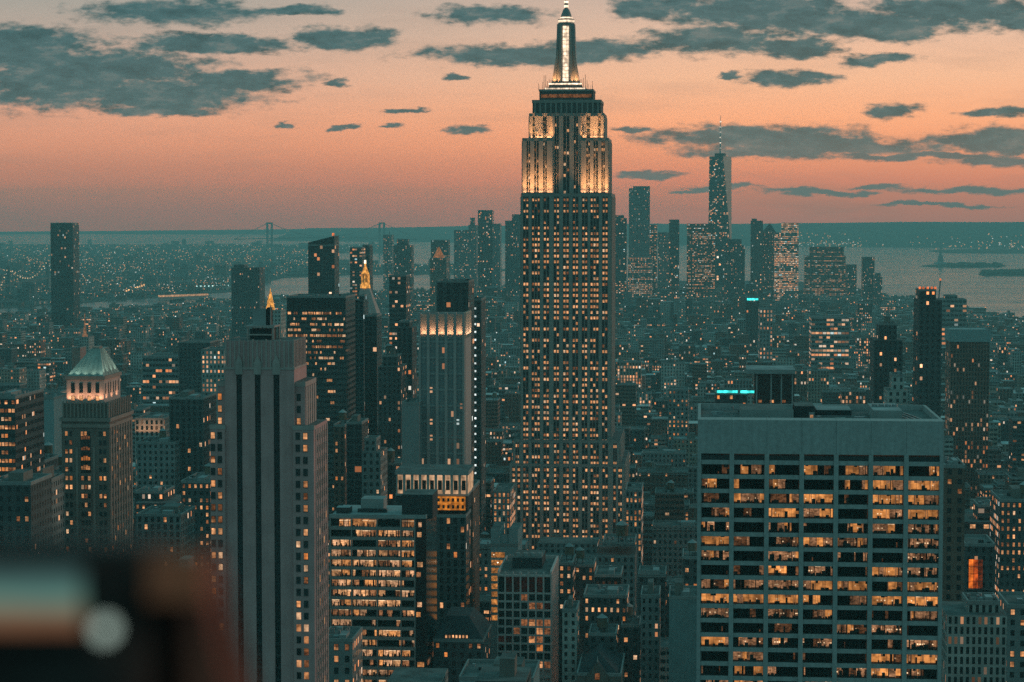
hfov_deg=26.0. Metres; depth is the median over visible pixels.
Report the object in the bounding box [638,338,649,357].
office building
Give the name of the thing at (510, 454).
loft building
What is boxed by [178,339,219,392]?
brick block
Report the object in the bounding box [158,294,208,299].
lit pier
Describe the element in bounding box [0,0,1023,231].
sky
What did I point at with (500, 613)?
window
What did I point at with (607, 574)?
mechanical block
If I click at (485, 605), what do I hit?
office building
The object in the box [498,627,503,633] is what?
window
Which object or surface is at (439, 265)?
orange pyramid block
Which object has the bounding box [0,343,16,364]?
loft building
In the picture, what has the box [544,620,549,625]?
window
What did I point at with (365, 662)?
window
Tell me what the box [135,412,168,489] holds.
floodlit hall
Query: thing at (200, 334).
loft building
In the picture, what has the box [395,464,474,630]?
colonnade block
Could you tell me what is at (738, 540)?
window
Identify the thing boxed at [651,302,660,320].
loft building
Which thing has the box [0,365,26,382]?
apartment block
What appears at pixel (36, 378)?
apartment block
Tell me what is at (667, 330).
apartment block
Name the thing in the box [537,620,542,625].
window
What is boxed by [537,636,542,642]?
window
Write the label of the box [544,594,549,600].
window
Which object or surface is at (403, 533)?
window
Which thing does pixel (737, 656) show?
window
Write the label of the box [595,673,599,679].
window
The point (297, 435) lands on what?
window
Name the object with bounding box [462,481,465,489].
window
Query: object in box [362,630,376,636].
window
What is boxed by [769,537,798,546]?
window
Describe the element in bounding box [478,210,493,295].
twin bank tower
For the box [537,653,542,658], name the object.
window
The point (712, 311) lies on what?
loft building
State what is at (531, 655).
window
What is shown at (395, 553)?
window
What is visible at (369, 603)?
window
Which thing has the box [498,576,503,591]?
window
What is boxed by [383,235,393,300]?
rippled tower
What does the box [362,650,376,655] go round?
window
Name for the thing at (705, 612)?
window
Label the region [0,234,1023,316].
harbour water
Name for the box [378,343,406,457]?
tower
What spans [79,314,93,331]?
office building
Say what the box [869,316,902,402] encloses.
dark stepped tower
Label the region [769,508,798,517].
window
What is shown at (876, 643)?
window
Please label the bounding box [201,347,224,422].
lit grid block
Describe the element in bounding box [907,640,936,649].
window
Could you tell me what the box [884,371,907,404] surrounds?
stone gable tower
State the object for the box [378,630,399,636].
window
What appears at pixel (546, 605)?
window
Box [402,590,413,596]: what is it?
window
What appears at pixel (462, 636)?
mansard block
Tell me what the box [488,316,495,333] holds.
walk up block
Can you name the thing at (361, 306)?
twin slab
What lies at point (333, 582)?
window
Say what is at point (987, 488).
walk up block
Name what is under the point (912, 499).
window
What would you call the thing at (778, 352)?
office building
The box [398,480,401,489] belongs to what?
window
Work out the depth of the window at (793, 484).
614.68 m
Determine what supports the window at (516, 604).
in the gridded tower at (527, 604)
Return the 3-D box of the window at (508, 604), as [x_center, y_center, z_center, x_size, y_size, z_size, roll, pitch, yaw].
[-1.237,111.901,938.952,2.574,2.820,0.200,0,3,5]
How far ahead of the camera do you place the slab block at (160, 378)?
2055.50 m
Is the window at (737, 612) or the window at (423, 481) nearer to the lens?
the window at (737, 612)
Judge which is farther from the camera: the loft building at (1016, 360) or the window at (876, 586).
the loft building at (1016, 360)
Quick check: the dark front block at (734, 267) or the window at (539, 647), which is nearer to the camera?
the window at (539, 647)
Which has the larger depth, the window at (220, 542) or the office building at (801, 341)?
the office building at (801, 341)
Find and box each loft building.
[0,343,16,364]
[39,316,53,337]
[63,351,71,372]
[120,368,131,391]
[129,327,148,341]
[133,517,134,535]
[195,330,207,338]
[328,592,329,626]
[480,531,488,537]
[488,466,508,482]
[498,364,506,383]
[500,346,519,355]
[507,433,517,465]
[510,307,519,323]
[615,342,628,358]
[615,412,621,425]
[617,360,641,390]
[619,347,639,359]
[629,464,635,481]
[637,389,651,411]
[643,499,689,519]
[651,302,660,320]
[656,396,667,415]
[679,344,694,361]
[685,295,691,320]
[689,396,714,402]
[690,330,703,344]
[697,384,705,398]
[705,301,718,321]
[724,378,751,393]
[730,343,748,361]
[775,302,788,313]
[794,367,806,400]
[807,363,828,403]
[840,387,865,404]
[851,316,864,330]
[856,334,869,364]
[975,470,1009,497]
[995,345,1007,369]
[996,381,1012,402]
[1004,467,1023,489]
[1010,351,1021,374]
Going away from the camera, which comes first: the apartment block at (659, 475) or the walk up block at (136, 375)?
the apartment block at (659, 475)
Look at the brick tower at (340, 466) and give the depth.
1155.99 m
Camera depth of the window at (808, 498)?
613.78 m
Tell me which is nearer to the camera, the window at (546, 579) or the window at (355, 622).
the window at (355, 622)
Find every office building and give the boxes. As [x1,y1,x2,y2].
[6,327,25,342]
[38,360,54,382]
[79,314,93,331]
[105,325,122,337]
[106,313,126,334]
[131,403,150,462]
[328,545,329,591]
[410,317,418,325]
[480,593,490,622]
[486,391,499,428]
[486,477,493,537]
[499,384,518,420]
[515,426,519,432]
[615,380,636,425]
[615,426,632,463]
[636,410,657,438]
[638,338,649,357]
[643,510,654,564]
[651,433,666,448]
[655,480,684,519]
[658,289,671,301]
[660,638,668,681]
[666,574,682,637]
[668,481,692,519]
[692,357,706,395]
[694,352,710,375]
[728,323,736,336]
[747,356,771,384]
[772,343,786,360]
[794,331,808,350]
[822,390,839,403]
[833,362,852,373]
[944,428,953,456]
[970,487,987,508]
[988,425,1002,451]
[988,439,1005,469]
[1008,416,1023,472]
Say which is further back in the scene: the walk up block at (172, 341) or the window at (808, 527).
the walk up block at (172, 341)
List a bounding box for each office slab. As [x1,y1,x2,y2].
[287,294,355,520]
[696,402,943,681]
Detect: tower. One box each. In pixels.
[0,469,51,535]
[40,465,64,535]
[44,442,59,467]
[54,454,61,473]
[59,346,133,535]
[79,314,93,353]
[169,390,216,494]
[210,305,328,681]
[261,288,285,336]
[308,233,338,293]
[333,409,347,511]
[346,414,368,504]
[350,247,364,298]
[358,260,379,312]
[362,435,387,504]
[363,244,372,292]
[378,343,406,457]
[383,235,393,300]
[389,274,409,352]
[393,239,413,306]
[397,320,416,397]
[419,310,470,463]
[431,240,449,278]
[436,278,473,479]
[454,218,477,296]
[468,480,479,611]
[474,297,485,537]
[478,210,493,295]
[492,224,501,289]
[497,550,558,681]
[505,214,519,296]
[615,215,626,307]
[621,603,640,681]
[629,186,649,256]
[641,578,660,681]
[650,224,656,295]
[658,232,668,288]
[669,219,678,286]
[708,115,731,286]
[745,365,794,403]
[750,219,762,291]
[762,223,775,298]
[774,223,798,300]
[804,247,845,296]
[845,264,856,295]
[861,257,874,297]
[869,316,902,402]
[873,273,881,305]
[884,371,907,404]
[942,456,965,600]
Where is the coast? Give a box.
[0,229,301,233]
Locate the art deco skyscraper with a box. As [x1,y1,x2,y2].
[509,0,629,549]
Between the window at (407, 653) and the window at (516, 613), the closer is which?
the window at (407, 653)
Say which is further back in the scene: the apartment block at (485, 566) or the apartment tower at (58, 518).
the apartment block at (485, 566)
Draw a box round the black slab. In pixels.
[364,313,381,434]
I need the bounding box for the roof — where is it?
[459,656,539,681]
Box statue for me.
[933,248,946,263]
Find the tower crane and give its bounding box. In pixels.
[938,279,940,298]
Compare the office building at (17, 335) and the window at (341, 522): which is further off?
the office building at (17, 335)
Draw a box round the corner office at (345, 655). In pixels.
[329,626,362,681]
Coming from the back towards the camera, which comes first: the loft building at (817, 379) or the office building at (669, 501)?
the loft building at (817, 379)
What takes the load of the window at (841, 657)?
in the office slab at (819, 542)
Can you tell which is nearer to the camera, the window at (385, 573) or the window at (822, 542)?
the window at (822, 542)
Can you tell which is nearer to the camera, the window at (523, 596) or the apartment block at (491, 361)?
the window at (523, 596)
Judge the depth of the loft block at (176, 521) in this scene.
1067.68 m
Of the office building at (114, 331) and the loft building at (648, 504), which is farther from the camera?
the office building at (114, 331)
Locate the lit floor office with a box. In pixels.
[329,489,437,681]
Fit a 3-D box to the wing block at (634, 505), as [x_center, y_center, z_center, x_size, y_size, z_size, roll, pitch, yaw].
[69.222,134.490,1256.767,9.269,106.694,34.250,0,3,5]
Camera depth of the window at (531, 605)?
938.19 m
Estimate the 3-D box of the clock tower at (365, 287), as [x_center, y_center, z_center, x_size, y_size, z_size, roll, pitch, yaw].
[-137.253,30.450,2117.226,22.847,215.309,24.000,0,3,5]
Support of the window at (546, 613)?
in the gridded tower at (527, 604)
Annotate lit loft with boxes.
[668,387,688,448]
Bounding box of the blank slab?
[44,393,66,465]
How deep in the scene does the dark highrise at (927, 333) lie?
1353.34 m
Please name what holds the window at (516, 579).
in the gridded tower at (527, 604)
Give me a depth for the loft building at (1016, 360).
2913.01 m
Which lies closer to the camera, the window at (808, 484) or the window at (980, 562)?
the window at (808, 484)
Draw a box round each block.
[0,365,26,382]
[0,383,26,391]
[7,342,26,357]
[26,368,45,388]
[27,335,45,358]
[44,383,66,393]
[48,332,64,347]
[58,333,73,348]
[64,325,82,336]
[108,338,124,354]
[113,349,127,366]
[113,361,126,372]
[126,385,140,404]
[127,368,142,381]
[131,346,150,371]
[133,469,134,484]
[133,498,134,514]
[135,485,180,535]
[136,503,194,552]
[137,403,168,411]
[142,354,178,402]
[166,335,184,351]
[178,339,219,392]
[181,463,210,552]
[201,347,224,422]
[387,448,401,504]
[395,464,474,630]
[430,247,448,311]
[433,607,490,681]
[480,538,529,592]
[486,351,496,370]
[486,428,503,438]
[486,432,506,465]
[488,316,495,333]
[490,332,509,343]
[490,522,521,658]
[491,336,502,354]
[493,483,515,534]
[498,416,519,438]
[499,355,519,368]
[503,365,519,375]
[504,391,519,421]
[505,299,517,316]
[505,371,519,383]
[536,520,636,614]
[558,543,575,681]
[562,595,579,681]
[575,547,595,658]
[583,584,628,652]
[588,614,617,653]
[594,565,622,584]
[615,404,619,411]
[625,482,642,614]
[628,257,651,297]
[630,328,643,349]
[630,426,644,451]
[633,451,641,481]
[636,294,647,319]
[637,460,687,494]
[638,565,666,637]
[642,449,685,467]
[644,352,659,370]
[650,334,663,358]
[651,416,667,434]
[651,520,696,575]
[655,329,668,354]
[657,324,671,354]
[660,302,669,320]
[661,359,684,396]
[663,376,676,395]
[669,578,696,681]
[673,432,697,467]
[678,293,692,322]
[682,539,696,585]
[687,224,714,301]
[687,313,700,328]
[688,465,696,502]
[689,397,697,420]
[699,381,719,392]
[710,340,720,358]
[711,359,722,375]
[715,388,752,403]
[720,300,732,320]
[720,335,737,346]
[724,239,744,302]
[739,296,753,313]
[739,355,746,370]
[745,297,759,345]
[758,307,772,360]
[777,357,794,366]
[809,315,848,374]
[836,374,856,386]
[849,346,864,367]
[856,302,871,322]
[861,323,875,336]
[903,340,912,359]
[939,294,966,346]
[941,592,1006,681]
[945,327,990,497]
[964,499,989,536]
[964,534,994,591]
[965,482,971,508]
[965,509,972,512]
[979,484,992,496]
[990,481,1023,596]
[993,479,1004,489]
[997,591,1023,681]
[998,368,1017,386]
[998,417,1008,440]
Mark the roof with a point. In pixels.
(471, 669)
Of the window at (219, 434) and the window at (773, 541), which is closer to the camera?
the window at (773, 541)
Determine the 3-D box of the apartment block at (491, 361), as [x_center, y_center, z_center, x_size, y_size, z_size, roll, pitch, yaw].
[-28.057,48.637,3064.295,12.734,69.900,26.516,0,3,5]
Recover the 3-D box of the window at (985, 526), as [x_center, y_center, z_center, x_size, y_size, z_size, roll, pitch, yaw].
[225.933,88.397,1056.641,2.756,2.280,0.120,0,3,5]
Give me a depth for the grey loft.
1296.51 m
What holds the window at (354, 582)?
in the lit floor office
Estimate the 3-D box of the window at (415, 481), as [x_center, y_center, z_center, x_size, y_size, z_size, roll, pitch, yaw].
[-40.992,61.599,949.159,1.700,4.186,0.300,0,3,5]
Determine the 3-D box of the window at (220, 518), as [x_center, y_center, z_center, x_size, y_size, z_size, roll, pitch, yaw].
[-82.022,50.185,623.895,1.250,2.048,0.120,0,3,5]
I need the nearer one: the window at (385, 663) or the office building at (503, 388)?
the window at (385, 663)
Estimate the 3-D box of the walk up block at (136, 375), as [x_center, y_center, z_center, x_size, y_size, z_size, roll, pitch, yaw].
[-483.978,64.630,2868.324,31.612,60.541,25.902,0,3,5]
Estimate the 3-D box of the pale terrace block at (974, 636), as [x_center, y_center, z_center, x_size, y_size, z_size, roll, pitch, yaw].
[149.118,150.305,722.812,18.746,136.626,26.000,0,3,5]
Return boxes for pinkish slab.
[72,346,85,369]
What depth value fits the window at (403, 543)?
857.37 m
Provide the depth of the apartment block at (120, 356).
3094.46 m
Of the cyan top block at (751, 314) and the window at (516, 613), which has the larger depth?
the cyan top block at (751, 314)
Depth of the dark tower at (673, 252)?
5896.32 m
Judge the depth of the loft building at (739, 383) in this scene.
2279.04 m
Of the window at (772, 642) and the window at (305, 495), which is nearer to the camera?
the window at (772, 642)
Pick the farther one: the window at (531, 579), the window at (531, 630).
the window at (531, 630)
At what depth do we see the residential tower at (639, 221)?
5592.07 m
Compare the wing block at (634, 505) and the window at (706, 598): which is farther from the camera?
the wing block at (634, 505)
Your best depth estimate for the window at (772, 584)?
614.53 m
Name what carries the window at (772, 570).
in the office slab at (819, 542)
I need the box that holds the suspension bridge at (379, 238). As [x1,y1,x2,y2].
[234,222,417,249]
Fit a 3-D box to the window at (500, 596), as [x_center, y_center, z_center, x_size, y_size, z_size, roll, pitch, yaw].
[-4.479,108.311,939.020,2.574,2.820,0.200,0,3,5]
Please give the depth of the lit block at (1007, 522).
1007.96 m
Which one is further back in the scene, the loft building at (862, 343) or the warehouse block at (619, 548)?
the loft building at (862, 343)
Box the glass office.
[0,388,44,476]
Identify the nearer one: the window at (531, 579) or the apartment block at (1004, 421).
the window at (531, 579)
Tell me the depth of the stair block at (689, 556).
1007.87 m
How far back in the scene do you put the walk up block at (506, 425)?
2110.77 m
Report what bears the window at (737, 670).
in the office slab at (819, 542)
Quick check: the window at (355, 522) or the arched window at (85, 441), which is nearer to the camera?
the window at (355, 522)
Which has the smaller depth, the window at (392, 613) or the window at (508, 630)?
the window at (392, 613)
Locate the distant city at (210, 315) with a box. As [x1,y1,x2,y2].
[0,281,1023,681]
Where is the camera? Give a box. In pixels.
[0,536,252,681]
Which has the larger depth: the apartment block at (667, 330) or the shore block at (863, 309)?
the shore block at (863, 309)
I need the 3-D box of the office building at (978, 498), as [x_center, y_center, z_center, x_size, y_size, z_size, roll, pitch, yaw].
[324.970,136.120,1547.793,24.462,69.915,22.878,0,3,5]
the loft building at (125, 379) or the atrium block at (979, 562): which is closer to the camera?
the atrium block at (979, 562)
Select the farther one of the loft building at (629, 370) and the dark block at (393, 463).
the loft building at (629, 370)
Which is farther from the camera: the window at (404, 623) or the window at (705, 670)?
the window at (404, 623)
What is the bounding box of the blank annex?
[402,398,421,463]
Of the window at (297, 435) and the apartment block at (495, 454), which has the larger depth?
the apartment block at (495, 454)
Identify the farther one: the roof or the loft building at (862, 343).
the loft building at (862, 343)
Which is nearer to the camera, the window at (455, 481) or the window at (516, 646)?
the window at (516, 646)
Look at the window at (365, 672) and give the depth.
862.19 m
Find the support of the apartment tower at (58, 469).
on the ground at (800, 284)
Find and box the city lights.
[1,231,1022,454]
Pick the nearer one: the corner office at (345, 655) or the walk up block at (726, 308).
the corner office at (345, 655)
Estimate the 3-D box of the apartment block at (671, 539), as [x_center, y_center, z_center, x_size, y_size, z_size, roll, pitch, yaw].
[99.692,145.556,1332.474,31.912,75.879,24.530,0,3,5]
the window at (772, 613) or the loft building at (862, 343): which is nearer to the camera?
the window at (772, 613)
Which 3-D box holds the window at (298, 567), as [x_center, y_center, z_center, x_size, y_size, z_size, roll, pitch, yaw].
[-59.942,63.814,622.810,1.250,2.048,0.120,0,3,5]
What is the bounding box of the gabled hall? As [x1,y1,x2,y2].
[575,641,624,681]
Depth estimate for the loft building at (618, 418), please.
2132.01 m
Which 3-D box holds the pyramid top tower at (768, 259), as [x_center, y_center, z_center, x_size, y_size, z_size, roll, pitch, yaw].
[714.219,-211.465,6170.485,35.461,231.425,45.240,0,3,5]
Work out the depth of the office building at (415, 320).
4188.35 m
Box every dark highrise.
[231,264,264,337]
[913,287,941,417]
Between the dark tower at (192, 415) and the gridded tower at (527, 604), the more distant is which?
the dark tower at (192, 415)
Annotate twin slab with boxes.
[355,294,367,417]
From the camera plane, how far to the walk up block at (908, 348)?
3310.22 m
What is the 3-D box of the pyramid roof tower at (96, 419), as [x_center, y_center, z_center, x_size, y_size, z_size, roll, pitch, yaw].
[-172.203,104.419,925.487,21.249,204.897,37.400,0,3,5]
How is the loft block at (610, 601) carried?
on the ground at (800, 284)
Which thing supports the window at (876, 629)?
in the office slab at (819, 542)
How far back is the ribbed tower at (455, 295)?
1351.22 m
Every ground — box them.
[2,244,504,307]
[502,281,803,391]
[920,264,1005,267]
[929,248,1023,253]
[979,269,1023,275]
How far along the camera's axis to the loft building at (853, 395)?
2034.40 m
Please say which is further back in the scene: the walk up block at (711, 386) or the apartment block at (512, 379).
the apartment block at (512, 379)
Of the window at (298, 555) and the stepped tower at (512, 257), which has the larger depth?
the stepped tower at (512, 257)
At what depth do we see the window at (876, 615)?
612.88 m
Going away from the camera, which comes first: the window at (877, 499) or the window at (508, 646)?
the window at (877, 499)
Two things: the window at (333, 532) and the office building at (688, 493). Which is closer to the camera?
the window at (333, 532)
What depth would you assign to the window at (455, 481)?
947.63 m
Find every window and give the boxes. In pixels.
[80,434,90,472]
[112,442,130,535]
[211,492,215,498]
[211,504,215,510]
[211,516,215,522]
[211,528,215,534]
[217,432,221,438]
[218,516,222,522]
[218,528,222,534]
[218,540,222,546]
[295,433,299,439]
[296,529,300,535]
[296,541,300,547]
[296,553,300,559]
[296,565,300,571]
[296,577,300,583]
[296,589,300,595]
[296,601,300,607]
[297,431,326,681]
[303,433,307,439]
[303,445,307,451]
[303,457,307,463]
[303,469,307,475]
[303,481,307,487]
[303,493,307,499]
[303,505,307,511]
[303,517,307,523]
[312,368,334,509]
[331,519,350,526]
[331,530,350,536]
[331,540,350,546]
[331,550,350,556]
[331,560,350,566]
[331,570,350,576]
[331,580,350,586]
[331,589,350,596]
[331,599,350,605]
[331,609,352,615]
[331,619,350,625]
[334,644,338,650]
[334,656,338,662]
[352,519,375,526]
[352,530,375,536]
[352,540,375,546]
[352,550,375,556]
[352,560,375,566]
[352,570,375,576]
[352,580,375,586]
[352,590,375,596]
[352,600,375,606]
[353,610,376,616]
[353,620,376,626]
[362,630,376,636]
[362,640,376,646]
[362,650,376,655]
[363,660,376,665]
[363,670,376,675]
[378,519,399,526]
[378,530,399,536]
[378,540,399,546]
[378,550,399,556]
[378,560,399,566]
[378,570,399,576]
[378,580,401,586]
[378,590,399,596]
[378,600,399,606]
[378,610,399,616]
[378,620,399,626]
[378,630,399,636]
[378,640,399,646]
[378,650,399,656]
[378,660,399,666]
[378,670,393,676]
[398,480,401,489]
[401,520,413,527]
[401,531,413,536]
[401,541,413,546]
[401,551,413,556]
[402,561,413,566]
[402,571,413,576]
[402,581,413,586]
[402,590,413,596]
[402,600,413,606]
[402,610,413,616]
[402,620,413,625]
[402,630,413,636]
[402,640,413,646]
[402,650,413,656]
[402,660,413,666]
[406,480,409,489]
[414,480,417,488]
[417,562,422,566]
[417,662,423,666]
[422,480,425,488]
[430,480,433,488]
[438,480,441,489]
[446,480,449,489]
[454,480,457,489]
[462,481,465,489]
[492,552,504,556]
[492,560,502,564]
[492,568,498,572]
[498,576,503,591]
[498,594,503,599]
[498,602,503,608]
[498,611,503,616]
[498,619,503,624]
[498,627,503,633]
[498,636,503,641]
[498,644,503,650]
[506,577,511,591]
[506,594,511,599]
[506,602,511,608]
[506,611,511,616]
[506,619,511,624]
[506,627,511,633]
[506,636,511,641]
[506,644,511,650]
[513,118,621,548]
[514,577,519,591]
[514,594,519,599]
[514,602,519,608]
[514,611,519,616]
[514,619,519,625]
[514,628,519,633]
[514,636,519,641]
[514,644,519,650]
[521,577,526,591]
[521,594,526,600]
[521,603,526,608]
[521,611,526,616]
[521,619,526,625]
[521,628,526,633]
[521,636,526,642]
[521,644,526,650]
[529,577,534,591]
[529,594,534,600]
[529,603,534,608]
[529,611,534,616]
[529,619,534,625]
[529,628,534,633]
[529,636,534,642]
[529,645,534,650]
[529,653,534,658]
[537,577,542,591]
[537,594,542,600]
[537,603,542,608]
[537,611,542,617]
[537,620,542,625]
[537,628,542,633]
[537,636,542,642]
[537,645,542,650]
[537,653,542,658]
[544,577,549,592]
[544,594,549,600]
[544,603,549,608]
[544,611,549,617]
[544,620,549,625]
[544,628,549,634]
[544,636,549,642]
[544,645,549,650]
[544,653,549,659]
[544,662,549,667]
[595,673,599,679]
[700,579,728,588]
[700,608,728,617]
[700,637,728,646]
[700,651,727,660]
[701,478,728,488]
[701,493,728,502]
[701,522,728,531]
[701,536,728,545]
[701,550,728,560]
[701,565,728,574]
[701,594,728,603]
[701,622,728,632]
[701,665,727,675]
[701,667,936,681]
[702,464,729,473]
[702,507,728,517]
[733,565,763,575]
[733,580,763,589]
[733,594,763,603]
[733,608,763,618]
[733,623,762,632]
[733,637,762,647]
[733,652,762,661]
[733,666,762,675]
[734,464,763,474]
[734,479,763,488]
[734,493,763,503]
[734,508,763,517]
[734,522,763,531]
[734,536,763,546]
[734,551,763,560]
[768,551,798,561]
[768,566,798,575]
[768,580,798,589]
[768,594,797,604]
[768,609,797,618]
[768,623,797,633]
[768,638,797,647]
[768,652,797,661]
[769,465,798,474]
[769,479,798,489]
[769,494,798,503]
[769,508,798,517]
[769,522,798,532]
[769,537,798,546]
[803,537,832,547]
[803,552,832,561]
[803,566,832,576]
[803,581,832,590]
[803,595,832,604]
[803,609,832,619]
[803,624,831,633]
[803,638,831,648]
[803,653,831,662]
[804,465,833,474]
[804,480,833,489]
[804,494,833,503]
[804,508,832,518]
[804,523,832,532]
[837,581,866,590]
[837,595,866,605]
[837,610,866,619]
[837,624,866,634]
[837,639,865,648]
[837,653,866,663]
[838,465,867,475]
[838,480,867,489]
[838,494,867,504]
[838,509,867,518]
[838,523,867,533]
[838,538,867,547]
[838,552,867,562]
[838,567,866,576]
[871,654,900,663]
[872,538,902,548]
[872,553,902,562]
[872,567,902,576]
[872,582,902,591]
[872,596,901,605]
[872,610,901,620]
[872,625,901,634]
[872,639,901,649]
[873,466,902,475]
[873,480,903,490]
[873,495,903,504]
[873,509,902,519]
[873,524,902,533]
[907,582,937,591]
[907,596,937,606]
[907,611,937,620]
[907,625,937,635]
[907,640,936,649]
[907,654,936,664]
[908,481,938,490]
[908,495,938,505]
[908,510,938,519]
[908,524,938,533]
[908,539,938,548]
[908,553,938,562]
[908,568,937,577]
[909,466,938,476]
[970,524,975,528]
[973,574,977,580]
[973,581,977,587]
[978,560,982,565]
[978,567,982,573]
[978,574,982,580]
[978,581,982,587]
[983,524,988,528]
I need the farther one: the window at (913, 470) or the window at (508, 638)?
the window at (508, 638)
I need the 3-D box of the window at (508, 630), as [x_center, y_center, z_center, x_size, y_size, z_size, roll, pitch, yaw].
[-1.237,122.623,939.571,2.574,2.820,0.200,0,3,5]
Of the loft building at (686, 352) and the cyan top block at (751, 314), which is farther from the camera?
the cyan top block at (751, 314)
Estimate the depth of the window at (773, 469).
614.08 m
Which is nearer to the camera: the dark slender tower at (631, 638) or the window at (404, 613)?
the window at (404, 613)
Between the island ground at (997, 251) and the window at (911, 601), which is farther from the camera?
the island ground at (997, 251)
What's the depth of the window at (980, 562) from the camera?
906.44 m
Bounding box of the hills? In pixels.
[273,222,1023,247]
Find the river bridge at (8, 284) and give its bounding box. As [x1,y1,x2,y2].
[0,261,50,294]
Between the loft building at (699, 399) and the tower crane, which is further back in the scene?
the loft building at (699, 399)
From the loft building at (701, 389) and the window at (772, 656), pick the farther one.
the loft building at (701, 389)
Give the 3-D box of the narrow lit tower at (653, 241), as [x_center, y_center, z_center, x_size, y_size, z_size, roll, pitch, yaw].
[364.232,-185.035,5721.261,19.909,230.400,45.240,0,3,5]
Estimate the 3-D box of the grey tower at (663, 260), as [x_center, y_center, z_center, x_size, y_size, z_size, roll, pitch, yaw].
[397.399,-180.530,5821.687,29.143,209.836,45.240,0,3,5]
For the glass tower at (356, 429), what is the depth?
1125.64 m
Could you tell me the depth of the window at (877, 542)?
612.28 m
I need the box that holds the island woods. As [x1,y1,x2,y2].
[946,262,1023,274]
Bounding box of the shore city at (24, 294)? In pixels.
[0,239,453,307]
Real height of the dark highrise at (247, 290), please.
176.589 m
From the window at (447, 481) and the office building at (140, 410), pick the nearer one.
the window at (447, 481)
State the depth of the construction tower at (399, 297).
1901.63 m
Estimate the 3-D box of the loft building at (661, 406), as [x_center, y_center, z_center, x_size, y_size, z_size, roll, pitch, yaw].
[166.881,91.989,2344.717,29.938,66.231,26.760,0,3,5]
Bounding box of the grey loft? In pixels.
[136,428,179,494]
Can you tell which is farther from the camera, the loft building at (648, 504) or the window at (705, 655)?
the loft building at (648, 504)
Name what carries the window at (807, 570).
in the office slab at (819, 542)
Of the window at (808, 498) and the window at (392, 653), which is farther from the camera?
the window at (392, 653)
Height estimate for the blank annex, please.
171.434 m
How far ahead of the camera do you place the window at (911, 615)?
613.33 m
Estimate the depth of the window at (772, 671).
615.43 m
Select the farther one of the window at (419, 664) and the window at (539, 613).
the window at (539, 613)
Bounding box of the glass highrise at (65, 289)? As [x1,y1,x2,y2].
[50,223,79,327]
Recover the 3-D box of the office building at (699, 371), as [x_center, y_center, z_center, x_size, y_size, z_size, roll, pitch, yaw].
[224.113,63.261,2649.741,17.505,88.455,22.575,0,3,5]
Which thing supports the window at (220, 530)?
in the striped tower at (269, 476)
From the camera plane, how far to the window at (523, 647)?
939.57 m
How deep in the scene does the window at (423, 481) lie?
948.79 m

